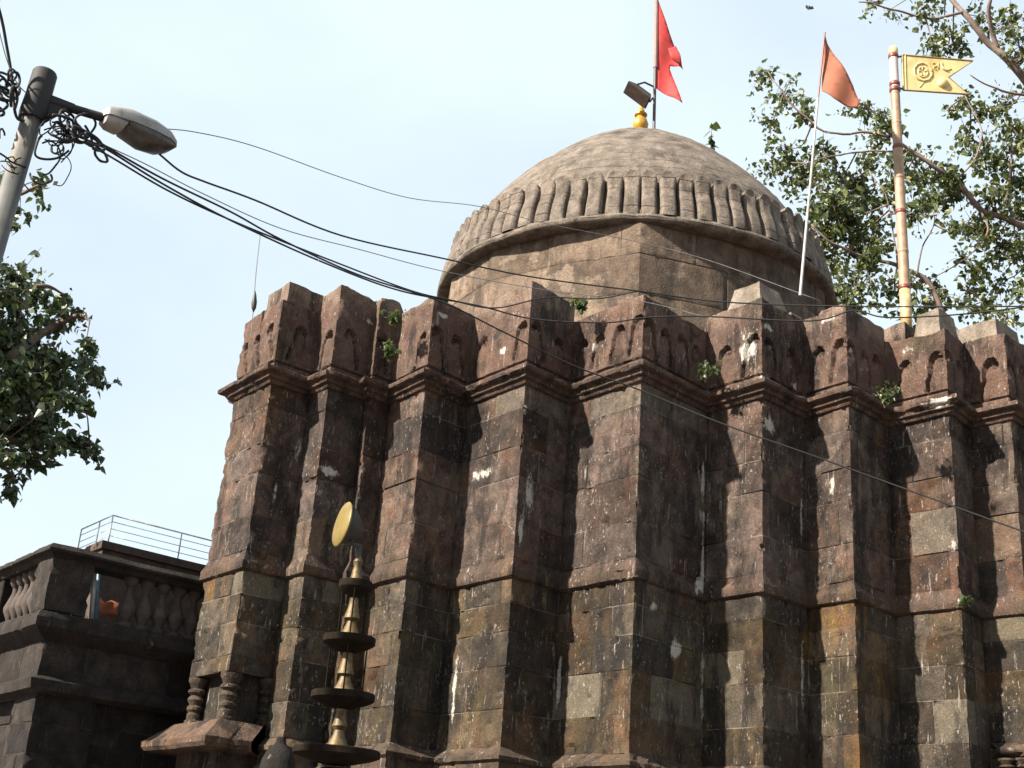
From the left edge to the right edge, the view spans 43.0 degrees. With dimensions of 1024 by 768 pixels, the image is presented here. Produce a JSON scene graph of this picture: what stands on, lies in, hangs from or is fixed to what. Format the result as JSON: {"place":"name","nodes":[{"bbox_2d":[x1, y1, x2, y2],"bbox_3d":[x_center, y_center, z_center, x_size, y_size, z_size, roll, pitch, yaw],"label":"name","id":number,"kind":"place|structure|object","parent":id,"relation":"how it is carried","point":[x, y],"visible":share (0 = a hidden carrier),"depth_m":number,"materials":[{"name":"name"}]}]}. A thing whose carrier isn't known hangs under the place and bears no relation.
{"place":"outdoors","nodes":[
{"label":"outdoors","id":0,"kind":"place"},
{"bbox_2d":[0,543,205,767],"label":"stone pavilion","id":1,"kind":"structure","parent":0,"point":[79,689],"depth_m":15.32,"materials":[{"name":"grey stone"}]},
{"bbox_2d":[89,573,96,618],"bbox_3d":[-5.057,2.472,15.723,0.136,0.728,0.054,11,-23,-16],"label":"pipe","id":2,"kind":"object","parent":1,"relation":"on","point":[92,600],"visible":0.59,"depth_m":15.67,"materials":[{"name":"white plastic"}]},
{"bbox_2d":[95,574,99,618],"bbox_3d":[-5.057,2.497,15.882,0.143,0.732,0.042,11,-22,-16],"label":"pipe","id":3,"kind":"object","parent":1,"relation":"on","point":[97,597],"visible":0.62,"depth_m":15.83,"materials":[{"name":"grey plastic"}]},
{"bbox_2d":[99,598,118,617],"bbox_3d":[-5.026,2.781,16.181,0.266,0.222,0.056,13,-23,-21],"label":"cloth","id":4,"kind":"object","parent":1,"relation":"hanging from","point":[109,608],"visible":0.88,"depth_m":16.18,"materials":[{"name":"orange fabric"}]},
{"bbox_2d":[1,515,211,701],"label":"rooftop block","id":5,"kind":"structure","parent":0,"point":[113,589],"depth_m":18.80,"materials":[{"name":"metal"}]},
{"bbox_2d":[0,0,1023,565],"label":"sky","id":6,"kind":"structure","parent":0,"point":[452,101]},
{"bbox_2d":[140,106,1023,767],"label":"stone temple","id":7,"kind":"structure","parent":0,"point":[566,566],"depth_m":15.23,"materials":[{"name":"stone"}]},
{"bbox_2d":[251,236,260,334],"bbox_3d":[-3.298,-1.283,16.765,0.092,1.454,0.066,12,-23,-19],"label":"thin rod","id":8,"kind":"object","parent":7,"relation":"attached to","point":[254,303],"visible":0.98,"depth_m":16.67,"materials":[{"name":"grey metal"}]},
{"bbox_2d":[382,338,401,362],"bbox_3d":[-1.483,-0.389,15.966,0.203,0.239,0.345,-6,-24,24],"label":"wall plant","id":9,"kind":"object","parent":7,"relation":"attached to","point":[389,349],"depth_m":15.92,"materials":[{"name":"green plant"}]},
{"bbox_2d":[379,309,408,327],"bbox_3d":[-1.444,-0.813,15.952,0.366,0.224,0.295,4,-22,0],"label":"wall plant","id":10,"kind":"object","parent":7,"relation":"attached to","point":[394,317],"depth_m":15.94,"materials":[{"name":"green plant"}]},
{"bbox_2d":[569,297,588,314],"bbox_3d":[0.810,-0.948,15.821,0.244,0.212,0.244,4,-22,0],"label":"wall plant","id":11,"kind":"object","parent":7,"relation":"attached to","point":[581,306],"depth_m":15.80,"materials":[{"name":"green plant"}]},
{"bbox_2d":[652,0,682,128],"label":"flag","id":12,"kind":"object","parent":7,"relation":"attached to","point":[666,55],"visible":1,"depth_m":23.59,"materials":[{"name":"fabric"}]},
{"bbox_2d":[623,81,653,108],"bbox_3d":[2.264,-5.170,23.143,0.565,0.600,0.371,4,-22,0],"label":"floodlight","id":13,"kind":"object","parent":12,"relation":"attached to","point":[638,94],"visible":1,"depth_m":23.05,"materials":[{"name":"grey metal"}]},
{"bbox_2d":[697,358,722,381],"bbox_3d":[2.317,-0.176,15.429,0.298,0.270,0.278,18,-26,-32],"label":"wall plant","id":14,"kind":"object","parent":7,"relation":"attached to","point":[706,371],"depth_m":15.42,"materials":[{"name":"green plant"}]},
{"bbox_2d":[704,121,720,149],"bbox_3d":[3.397,-4.152,22.063,0.274,0.516,0.414,-16,-29,41],"label":"wall plant","id":15,"kind":"object","parent":7,"relation":"on","point":[715,126],"depth_m":22.02,"materials":[{"name":"green plant"}]},
{"bbox_2d":[799,32,860,295],"bbox_3d":[4.161,-2.950,17.047,0.847,3.968,0.085,1,-22,7],"label":"flag","id":16,"kind":"object","parent":7,"relation":"attached to","point":[837,84],"visible":1,"depth_m":17.41,"materials":[{"name":"fabric"}]},
{"bbox_2d":[872,380,903,407],"bbox_3d":[4.289,0.121,14.950,0.384,0.285,0.248,-15,-29,40],"label":"wall plant","id":17,"kind":"object","parent":7,"relation":"attached to","point":[885,398],"depth_m":14.91,"materials":[{"name":"green plant"}]},
{"bbox_2d":[888,45,972,326],"bbox_3d":[5.766,-2.635,17.551,1.238,4.516,0.173,4,-22,0],"label":"flagstaff","id":18,"kind":"object","parent":7,"relation":"attached to","point":[928,74],"visible":0.97,"depth_m":18.08,"materials":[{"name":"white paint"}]},
{"bbox_2d":[956,594,973,607],"bbox_3d":[4.907,2.353,14.071,0.226,0.156,0.151,15,-24,-25],"label":"wall plant","id":19,"kind":"object","parent":7,"relation":"attached to","point":[964,600],"depth_m":14.04,"materials":[{"name":"green plant"}]},
{"label":"ground","id":20,"kind":"structure","parent":0,"visible":0},
{"bbox_2d":[0,168,121,507],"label":"leafy tree","id":21,"kind":"object","parent":20,"relation":"on","point":[34,393],"visible":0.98,"depth_m":19.52,"materials":[{"name":"green plant"}]},
{"bbox_2d":[0,66,176,266],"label":"street lamp","id":22,"kind":"object","parent":20,"relation":"on","point":[136,130],"visible":0.99,"depth_m":9.55,"materials":[{"name":"metal"}]},
{"bbox_2d":[0,68,20,138],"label":"cable tangle","id":23,"kind":"object","parent":22,"relation":"attached to","point":[6,91],"visible":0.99,"depth_m":9.42,"materials":[{"name":"black rubber"}]},
{"bbox_2d":[0,156,23,174],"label":"cable tangle","id":24,"kind":"object","parent":22,"relation":"attached to","point":[11,166],"visible":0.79,"depth_m":9.21,"materials":[{"name":"black rubber"}]},
{"bbox_2d":[0,9,24,121],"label":"cable","id":25,"kind":"object","parent":22,"relation":"attached to","point":[10,64],"visible":0.91,"depth_m":9.46,"materials":[{"name":"black rubber"}]},
{"bbox_2d":[0,34,25,92],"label":"cable","id":26,"kind":"object","parent":22,"relation":"attached to","point":[7,60],"visible":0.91,"depth_m":9.46,"materials":[{"name":"grey metal"}]},
{"bbox_2d":[0,153,25,167],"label":"cable","id":27,"kind":"object","parent":22,"relation":"attached to","point":[6,157],"visible":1,"depth_m":9.18,"materials":[{"name":"black rubber"}]},
{"bbox_2d":[29,109,108,185],"bbox_3d":[-3.207,-1.706,9.509,0.510,0.766,0.433,12,-23,-20],"label":"cable tangle","id":28,"kind":"object","parent":22,"relation":"hanging from","point":[75,127],"visible":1,"depth_m":9.48,"materials":[{"name":"black rubber"}]},
{"bbox_2d":[85,144,636,308],"bbox_3d":[-1.247,-1.327,12.641,1.037,1.560,6.822,-15,-29,40],"label":"cable","id":29,"kind":"object","parent":28,"relation":"attached to","point":[148,179],"visible":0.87,"depth_m":12.76,"materials":[{"name":"black rubber"}]},
{"bbox_2d":[80,138,1023,322],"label":"cable","id":30,"kind":"object","parent":28,"relation":"attached to","point":[162,183],"visible":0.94,"depth_m":14.23,"materials":[{"name":"black rubber"}]},
{"bbox_2d":[108,146,707,317],"bbox_3d":[-0.981,-1.219,12.917,7.277,1.452,1.611,23,-28,-38],"label":"cable","id":31,"kind":"object","parent":30,"relation":"attached to","point":[371,252],"visible":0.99,"depth_m":13.02,"materials":[{"name":"grey metal"}]},
{"bbox_2d":[89,137,1023,531],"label":"cable","id":32,"kind":"object","parent":28,"relation":"attached to","point":[531,345],"visible":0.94,"depth_m":13.57,"materials":[{"name":"black rubber"}]},
{"bbox_2d":[169,129,817,299],"bbox_3d":[-0.131,-1.737,14.781,2.250,3.127,9.752,-17,-30,42],"label":"cable","id":33,"kind":"object","parent":22,"relation":"attached to","point":[460,203],"visible":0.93,"depth_m":15.44,"materials":[{"name":"grey metal"}]},
{"bbox_2d":[158,154,1023,306],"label":"cable","id":34,"kind":"object","parent":22,"relation":"attached to","point":[201,180],"visible":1,"depth_m":14.17,"materials":[{"name":"black rubber"}]},
{"bbox_2d":[259,737,294,767],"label":"stone finial","id":35,"kind":"object","parent":20,"relation":"on","point":[278,754],"visible":1,"depth_m":12.63,"materials":[{"name":"grey stone"}]},
{"bbox_2d":[292,502,380,767],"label":"oil lamp","id":36,"kind":"object","parent":20,"relation":"on","point":[342,696],"visible":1,"depth_m":9.72,"materials":[{"name":"gold metal"}]},
{"bbox_2d":[745,0,1023,338],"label":"peepal tree","id":37,"kind":"object","parent":20,"relation":"on","point":[832,206],"visible":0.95,"depth_m":27.13,"materials":[{"name":"green plant"}]}
]}

